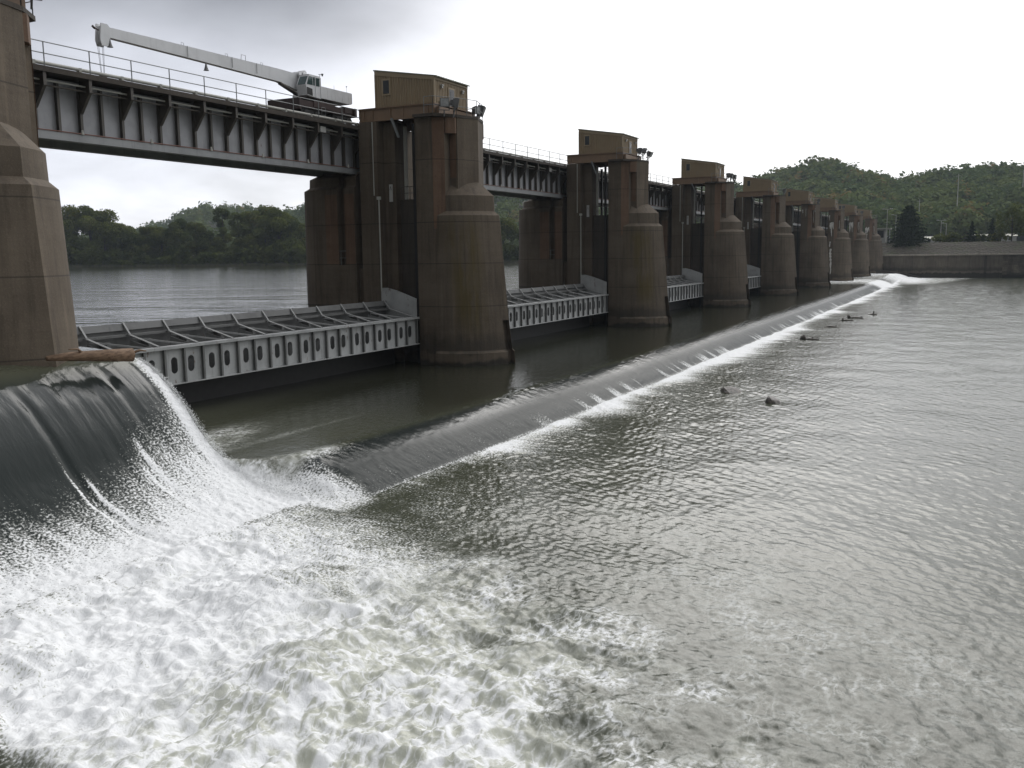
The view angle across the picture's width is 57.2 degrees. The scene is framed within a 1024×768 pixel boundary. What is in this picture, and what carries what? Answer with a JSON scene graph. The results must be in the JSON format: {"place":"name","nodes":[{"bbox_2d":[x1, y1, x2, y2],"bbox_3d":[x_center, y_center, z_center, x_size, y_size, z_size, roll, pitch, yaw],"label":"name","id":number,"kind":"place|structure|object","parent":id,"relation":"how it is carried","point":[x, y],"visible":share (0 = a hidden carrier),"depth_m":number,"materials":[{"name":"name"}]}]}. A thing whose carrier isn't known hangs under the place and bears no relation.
{"place":"outdoors","nodes":[
{"label":"outdoors","id":0,"kind":"place"},
{"bbox_2d":[68,260,517,266],"bbox_3d":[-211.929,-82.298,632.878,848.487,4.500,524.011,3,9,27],"label":"river bank","id":1,"kind":"structure","parent":0,"point":[235,264],"depth_m":387.22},
{"bbox_2d":[63,219,79,255],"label":"broadleaf tree","id":2,"kind":"object","parent":1,"relation":"on","point":[69,226],"visible":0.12,"depth_m":417.01,"materials":[{"name":"green plant"}]},
{"bbox_2d":[61,205,90,254],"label":"broadleaf tree","id":3,"kind":"object","parent":1,"relation":"on","point":[67,211],"visible":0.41,"depth_m":418.42,"materials":[{"name":"green plant"}]},
{"bbox_2d":[70,205,102,260],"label":"broadleaf tree","id":4,"kind":"object","parent":1,"relation":"on","point":[85,212],"visible":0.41,"depth_m":421.85,"materials":[{"name":"green plant"}]},
{"bbox_2d":[82,209,127,259],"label":"broadleaf tree","id":5,"kind":"object","parent":1,"relation":"on","point":[100,223],"visible":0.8,"depth_m":410.92,"materials":[{"name":"green plant"}]},
{"bbox_2d":[101,223,140,259],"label":"broadleaf tree","id":6,"kind":"object","parent":1,"relation":"on","point":[128,231],"visible":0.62,"depth_m":412.29,"materials":[{"name":"green plant"}]},
{"bbox_2d":[119,231,139,260],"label":"broadleaf tree","id":7,"kind":"object","parent":1,"relation":"on","point":[128,248],"visible":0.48,"depth_m":414.86,"materials":[{"name":"green plant"}]},
{"bbox_2d":[131,226,161,259],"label":"broadleaf tree","id":8,"kind":"object","parent":1,"relation":"on","point":[146,246],"visible":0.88,"depth_m":404.10,"materials":[{"name":"green plant"}]},
{"bbox_2d":[146,226,180,258],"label":"broadleaf tree","id":9,"kind":"object","parent":1,"relation":"on","point":[158,234],"visible":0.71,"depth_m":404.66,"materials":[{"name":"green plant"}]},
{"bbox_2d":[162,218,193,255],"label":"broadleaf tree","id":10,"kind":"object","parent":1,"relation":"on","point":[177,228],"visible":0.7,"depth_m":404.58,"materials":[{"name":"green plant"}]},
{"bbox_2d":[179,222,214,258],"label":"broadleaf tree","id":11,"kind":"object","parent":1,"relation":"on","point":[187,242],"visible":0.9,"depth_m":392.89,"materials":[{"name":"green plant"}]},
{"bbox_2d":[212,208,232,251],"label":"broadleaf tree","id":12,"kind":"object","parent":1,"relation":"on","point":[223,230],"visible":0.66,"depth_m":397.29,"materials":[{"name":"green plant"}]},
{"bbox_2d":[228,212,246,261],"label":"broadleaf tree","id":13,"kind":"object","parent":1,"relation":"on","point":[231,222],"visible":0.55,"depth_m":384.09,"materials":[{"name":"green plant"}]},
{"bbox_2d":[229,210,270,250],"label":"broadleaf tree","id":14,"kind":"object","parent":1,"relation":"on","point":[258,235],"visible":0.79,"depth_m":384.30,"materials":[{"name":"green plant"}]},
{"bbox_2d":[247,205,279,256],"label":"broadleaf tree","id":15,"kind":"object","parent":1,"relation":"on","point":[262,209],"visible":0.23,"depth_m":386.65,"materials":[{"name":"green plant"}]},
{"bbox_2d":[258,206,299,261],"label":"broadleaf tree","id":16,"kind":"object","parent":1,"relation":"on","point":[279,220],"visible":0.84,"depth_m":374.49,"materials":[{"name":"green plant"}]},
{"bbox_2d":[273,216,305,254],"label":"broadleaf tree","id":17,"kind":"object","parent":1,"relation":"on","point":[295,222],"visible":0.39,"depth_m":378.02,"materials":[{"name":"green plant"}]},
{"bbox_2d":[66,239,518,266],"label":"undergrowth","id":18,"kind":"object","parent":1,"relation":"on","point":[249,253],"visible":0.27,"depth_m":385.67,"materials":[{"name":"green plant"}]},
{"bbox_2d":[500,217,517,254],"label":"broadleaf tree","id":19,"kind":"object","parent":1,"relation":"on","point":[510,227],"visible":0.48,"depth_m":366.20,"materials":[{"name":"green plant"}]},
{"bbox_2d":[69,263,535,326],"bbox_3d":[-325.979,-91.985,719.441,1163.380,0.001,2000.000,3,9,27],"label":"pool water","id":20,"kind":"structure","parent":0,"point":[108,295],"depth_m":97.41,"materials":[{"name":"grey liquid"}]},
{"bbox_2d":[0,0,78,366],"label":"dam pier","id":21,"kind":"structure","parent":20,"relation":"in","point":[37,321],"depth_m":32.44,"materials":[{"name":"concrete"}]},
{"bbox_2d":[8,0,25,7],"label":"hoist hut","id":22,"kind":"object","parent":21,"relation":"on","point":[18,2],"visible":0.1,"depth_m":34.76,"materials":[{"name":"brown paint"}]},
{"bbox_2d":[30,0,41,9],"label":"floodlight","id":23,"kind":"object","parent":21,"relation":"attached to","point":[31,4],"visible":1,"depth_m":34.37,"materials":[{"name":"grey metal"}]},
{"bbox_2d":[31,38,382,176],"bbox_3d":[-19.134,-14.567,51.458,5.200,4.155,34.960,3,9,27],"label":"bridge span","id":24,"kind":"object","parent":21,"relation":"on","point":[77,110],"visible":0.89,"depth_m":50.68,"materials":[{"name":"grey paint"}]},
{"bbox_2d":[91,23,356,123],"bbox_3d":[-16.478,-18.027,56.270,2.670,3.401,20.578,3,9,27],"label":"rail crane","id":25,"kind":"object","parent":24,"relation":"on","point":[303,84],"visible":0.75,"depth_m":58.58,"materials":[{"name":"white metal"}]},
{"bbox_2d":[304,95,514,365],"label":"dam pier","id":26,"kind":"structure","parent":20,"relation":"in","point":[413,213],"depth_m":62.62,"materials":[{"name":"concrete"}]},
{"bbox_2d":[76,288,419,403],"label":"lift gate","id":27,"kind":"structure","parent":26,"relation":"attached to","point":[195,359],"depth_m":51.37,"materials":[{"name":"grey metal"}]},
{"bbox_2d":[358,70,474,130],"bbox_3d":[-6.347,-19.442,64.032,6.160,3.410,5.600,3,9,27],"label":"hoist hut","id":28,"kind":"object","parent":26,"relation":"on","point":[399,97],"visible":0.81,"depth_m":61.97,"materials":[{"name":"brown"}]},
{"bbox_2d":[381,78,390,95],"bbox_3d":[-8.351,-19.676,62.294,0.700,1.080,0.048,3,9,27],"label":"window","id":29,"kind":"structure","parent":28,"relation":"in","point":[385,83],"depth_m":62.26,"materials":[{"name":"grey glass"}]},
{"bbox_2d":[448,87,454,106],"bbox_3d":[-4.026,-19.071,62.673,0.067,1.250,0.840,3,9,27],"label":"door","id":30,"kind":"structure","parent":28,"relation":"in","point":[451,92],"depth_m":62.56,"materials":[{"name":"white metal"}]},
{"bbox_2d":[439,98,449,116],"bbox_3d":[-4.357,-17.730,60.237,0.690,1.138,0.538,-3,13,-13],"label":"floodlight","id":31,"kind":"object","parent":26,"relation":"attached to","point":[444,102],"visible":1,"depth_m":59.93,"materials":[{"name":"grey metal"}]},
{"bbox_2d":[450,98,458,117],"bbox_3d":[-3.769,-17.771,60.494,0.562,1.188,0.720,8,6,-9],"label":"floodlight","id":32,"kind":"object","parent":26,"relation":"attached to","point":[454,102],"visible":1,"depth_m":60.20,"materials":[{"name":"grey metal"}]},
{"bbox_2d":[472,106,478,116],"bbox_3d":[-2.464,-18.170,63.390,0.600,0.990,0.468,-8,11,-43],"label":"floodlight","id":33,"kind":"object","parent":26,"relation":"attached to","point":[473,111],"visible":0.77,"depth_m":63.15,"materials":[{"name":"grey metal"}]},
{"bbox_2d":[477,105,485,116],"bbox_3d":[-2.372,-18.415,64.439,0.679,1.436,0.870,22,10,3],"label":"floodlight","id":34,"kind":"object","parent":26,"relation":"attached to","point":[482,108],"visible":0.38,"depth_m":64.03,"materials":[{"name":"grey metal"}]},
{"bbox_2d":[518,147,671,326],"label":"dam pier","id":35,"kind":"structure","parent":20,"relation":"in","point":[573,236],"depth_m":93.77,"materials":[{"name":"concrete"}]},
{"bbox_2d":[411,131,567,199],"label":"bridge span","id":36,"kind":"object","parent":35,"relation":"on","point":[515,175],"visible":0.45,"depth_m":87.37,"materials":[{"name":"grey paint"}]},
{"bbox_2d":[506,275,608,340],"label":"lift gate","id":37,"kind":"structure","parent":35,"relation":"attached to","point":[536,311],"depth_m":85.44,"materials":[{"name":"grey metal"}]},
{"bbox_2d":[567,129,641,166],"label":"hoist hut","id":38,"kind":"object","parent":35,"relation":"on","point":[597,148],"visible":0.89,"depth_m":92.87,"materials":[{"name":"brown"}]},
{"bbox_2d":[584,135,589,145],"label":"window","id":39,"kind":"structure","parent":38,"relation":"in","point":[586,137],"depth_m":93.19,"materials":[{"name":"grey glass"}]},
{"bbox_2d":[628,141,631,152],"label":"door","id":40,"kind":"structure","parent":38,"relation":"in","point":[630,142],"depth_m":93.51,"materials":[{"name":"white metal"}]},
{"bbox_2d":[580,163,672,209],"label":"bridge span","id":41,"kind":"object","parent":35,"relation":"on","point":[659,195],"visible":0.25,"depth_m":121.38,"materials":[{"name":"grey paint"}]},
{"bbox_2d":[636,148,641,159],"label":"floodlight","id":42,"kind":"object","parent":35,"relation":"attached to","point":[639,150],"visible":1,"depth_m":91.19,"materials":[{"name":"grey metal"}]},
{"bbox_2d":[646,151,653,159],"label":"floodlight","id":43,"kind":"object","parent":35,"relation":"attached to","point":[650,153],"visible":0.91,"depth_m":95.31,"materials":[{"name":"grey metal"}]},
{"bbox_2d":[656,173,750,306],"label":"dam pier","id":44,"kind":"structure","parent":20,"relation":"in","point":[712,248],"depth_m":124.16,"materials":[{"name":"concrete"}]},
{"bbox_2d":[666,268,703,309],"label":"lift gate","id":45,"kind":"structure","parent":44,"relation":"attached to","point":[685,286],"depth_m":121.05,"materials":[{"name":"grey metal"}]},
{"bbox_2d":[655,184,735,216],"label":"bridge span","id":46,"kind":"object","parent":44,"relation":"on","point":[698,209],"visible":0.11,"depth_m":139.74,"materials":[{"name":"grey paint"}]},
{"bbox_2d":[672,158,725,186],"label":"hoist hut","id":47,"kind":"object","parent":44,"relation":"on","point":[696,173],"visible":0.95,"depth_m":123.77,"materials":[{"name":"brown"}]},
{"bbox_2d":[685,163,690,171],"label":"window","id":48,"kind":"structure","parent":47,"relation":"in","point":[687,165],"depth_m":124.09,"materials":[{"name":"grey glass"}]},
{"bbox_2d":[703,188,798,294],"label":"dam pier","id":49,"kind":"structure","parent":20,"relation":"in","point":[770,248],"depth_m":154.80,"materials":[{"name":"concrete"}]},
{"bbox_2d":[734,198,762,222],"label":"bridge span","id":50,"kind":"object","parent":49,"relation":"on","point":[756,212],"visible":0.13,"depth_m":172.91,"materials":[{"name":"grey paint"}]},
{"bbox_2d":[747,264,760,288],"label":"lift gate","id":51,"kind":"structure","parent":49,"relation":"attached to","point":[754,278],"depth_m":155.00,"materials":[{"name":"grey metal"}]},
{"bbox_2d":[736,176,778,197],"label":"hoist hut","id":52,"kind":"object","parent":49,"relation":"on","point":[753,187],"visible":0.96,"depth_m":154.64,"materials":[{"name":"beige concrete"}]},
{"bbox_2d":[754,198,830,287],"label":"dam pier","id":53,"kind":"structure","parent":20,"relation":"in","point":[811,254],"depth_m":185.57,"materials":[{"name":"concrete"}]},
{"bbox_2d":[793,207,800,225],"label":"bridge span","id":54,"kind":"object","parent":53,"relation":"on","point":[795,217],"visible":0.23,"depth_m":207.83,"materials":[{"name":"grey paint"}]},
{"bbox_2d":[784,188,813,205],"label":"hoist hut","id":55,"kind":"object","parent":53,"relation":"on","point":[794,197],"visible":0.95,"depth_m":185.44,"materials":[{"name":"beige concrete"}]},
{"bbox_2d":[793,205,853,280],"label":"dam pier","id":56,"kind":"structure","parent":20,"relation":"in","point":[839,252],"depth_m":216.32,"materials":[{"name":"concrete"}]},
{"bbox_2d":[814,197,838,211],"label":"hoist hut","id":57,"kind":"object","parent":56,"relation":"on","point":[826,204],"visible":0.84,"depth_m":216.15,"materials":[{"name":"brown metal"}]},
{"bbox_2d":[824,211,870,276],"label":"dam pier","id":58,"kind":"structure","parent":20,"relation":"in","point":[859,251],"depth_m":247.14,"materials":[{"name":"concrete"}]},
{"bbox_2d":[794,213,827,228],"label":"bridge span","id":59,"kind":"object","parent":58,"relation":"on","point":[823,221],"visible":0.18,"depth_m":241.75,"materials":[{"name":"grey paint"}]},
{"bbox_2d":[844,216,848,230],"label":"bridge span","id":60,"kind":"object","parent":58,"relation":"on","point":[845,223],"visible":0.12,"depth_m":277.37,"materials":[{"name":"grey paint"}]},
{"bbox_2d":[838,203,857,216],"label":"hoist hut","id":61,"kind":"object","parent":58,"relation":"on","point":[850,209],"visible":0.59,"depth_m":246.86,"materials":[{"name":"brown metal"}]},
{"bbox_2d":[847,215,883,273],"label":"dam pier","id":62,"kind":"structure","parent":20,"relation":"in","point":[875,250],"depth_m":277.96,"materials":[{"name":"concrete"}]},
{"bbox_2d":[857,208,871,219],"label":"hoist hut","id":63,"kind":"object","parent":62,"relation":"on","point":[866,213],"visible":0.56,"depth_m":277.69,"materials":[{"name":"beige concrete"}]},
{"bbox_2d":[0,273,1023,767],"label":"river water","id":64,"kind":"structure","parent":0,"point":[642,547],"depth_m":26.71,"materials":[{"name":"water"},{"name":"foam"}]},
{"bbox_2d":[45,348,145,361],"bbox_3d":[-14.534,-1.008,32.991,0.594,0.678,3.673,5,10,37],"label":"driftwood log","id":65,"kind":"object","parent":64,"relation":"on","point":[124,355],"visible":1,"depth_m":32.92,"materials":[{"name":"brown wood"}]},
{"bbox_2d":[3,357,422,644],"bbox_3d":[-9.206,2.457,27.521,16.576,4.807,11.673,3,9,27],"label":"spray","id":66,"kind":"object","parent":64,"relation":"on","point":[179,397],"visible":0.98,"depth_m":33.21,"materials":[{"name":"white liquid"}]},
{"bbox_2d":[720,386,741,393],"bbox_3d":[13.277,0.494,57.153,1.239,0.710,1.308,-3,8,-18],"label":"rock","id":67,"kind":"object","parent":64,"relation":"in","point":[729,390],"visible":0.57,"depth_m":56.83,"materials":[{"name":"grey stone"}]},
{"bbox_2d":[765,395,780,403],"bbox_3d":[14.666,1.090,52.890,0.883,0.862,0.880,3,9,27],"label":"rock","id":68,"kind":"object","parent":64,"relation":"in","point":[770,399],"visible":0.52,"depth_m":52.64,"materials":[{"name":"grey stone"}]},
{"bbox_2d":[798,335,819,339],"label":"snag","id":69,"kind":"object","parent":64,"relation":"in","point":[803,337],"visible":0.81,"depth_m":89.61,"materials":[{"name":"wood"}]},
{"bbox_2d":[25,0,1023,234],"label":"sky","id":70,"kind":"structure","parent":0,"point":[749,87],"materials":[{"name":"white"}]},
{"bbox_2d":[87,198,1023,259],"bbox_3d":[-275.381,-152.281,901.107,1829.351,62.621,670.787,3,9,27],"label":"hills","id":71,"kind":"structure","parent":0,"point":[1021,238],"depth_m":551.78,"materials":[{"name":"green plant"}]},
{"bbox_2d":[75,152,1023,250],"bbox_3d":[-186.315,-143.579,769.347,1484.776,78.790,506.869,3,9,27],"label":"hill forest","id":72,"kind":"object","parent":71,"relation":"on","point":[986,192],"visible":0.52,"depth_m":536.14,"materials":[{"name":"green plant"}]},
{"bbox_2d":[957,174,958,205],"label":"utility pole","id":73,"kind":"object","parent":71,"relation":"on","point":[957,190],"visible":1,"depth_m":418.37,"materials":[{"name":"paint"}]},
{"bbox_2d":[877,228,891,242],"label":"control building","id":74,"kind":"structure","parent":0,"point":[881,232],"depth_m":298.14,"materials":[{"name":"paint"}]},
{"bbox_2d":[877,231,883,237],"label":"window","id":75,"kind":"structure","parent":74,"relation":"in","point":[881,233],"depth_m":298.33,"materials":[{"name":"glass"}]},
{"bbox_2d":[884,208,892,242],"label":"lamp post","id":76,"kind":"object","parent":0,"point":[886,226],"visible":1,"depth_m":291.41,"materials":[{"name":"metal"}]},
{"bbox_2d":[924,236,937,242],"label":"building","id":77,"kind":"structure","parent":0,"point":[930,240],"depth_m":344.58,"materials":[{"name":"metal"}]},
{"bbox_2d":[882,241,1023,254],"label":"embankment slope","id":78,"kind":"structure","parent":0,"point":[998,247],"depth_m":278.89,"materials":[{"name":"grey concrete"}]},
{"bbox_2d":[1001,234,1017,240],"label":"building","id":79,"kind":"structure","parent":0,"point":[1014,237],"depth_m":325.47,"materials":[{"name":"metal"}]},
{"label":"far bank ground","id":80,"kind":"structure","parent":0,"visible":0},
{"bbox_2d":[885,205,928,246],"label":"evergreen tree","id":81,"kind":"object","parent":80,"relation":"on","point":[907,229],"visible":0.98,"depth_m":287.82,"materials":[{"name":"green plant"}]},
{"bbox_2d":[931,233,946,241],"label":"bush","id":82,"kind":"object","parent":80,"relation":"on","point":[938,238],"visible":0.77,"depth_m":300.62,"materials":[{"name":"green plant"}]},
{"bbox_2d":[875,253,1023,277],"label":"river wall","id":83,"kind":"structure","parent":80,"relation":"on","point":[1007,265],"depth_m":272.30,"materials":[{"name":"concrete"}]},
{"bbox_2d":[942,232,966,241],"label":"bush","id":84,"kind":"object","parent":80,"relation":"on","point":[954,237],"visible":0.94,"depth_m":295.73,"materials":[{"name":"green plant"}]},
{"bbox_2d":[964,221,977,241],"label":"evergreen tree","id":85,"kind":"object","parent":80,"relation":"on","point":[972,236],"visible":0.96,"depth_m":289.34,"materials":[{"name":"green plant"}]},
{"bbox_2d":[975,234,988,241],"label":"bush","id":86,"kind":"object","parent":80,"relation":"on","point":[981,237],"visible":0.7,"depth_m":293.48,"materials":[{"name":"green plant"}]},
{"bbox_2d":[985,218,997,241],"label":"evergreen tree","id":87,"kind":"object","parent":80,"relation":"on","point":[991,229],"visible":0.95,"depth_m":286.92,"materials":[{"name":"green plant"}]},
{"bbox_2d":[986,231,1010,241],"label":"bush","id":88,"kind":"object","parent":80,"relation":"on","point":[1005,238],"visible":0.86,"depth_m":285.83,"materials":[{"name":"green plant"}]},
{"bbox_2d":[994,202,1023,240],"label":"broadleaf tree","id":89,"kind":"object","parent":80,"relation":"on","point":[1016,226],"visible":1,"depth_m":281.28,"materials":[{"name":"green plant"}]}
]}

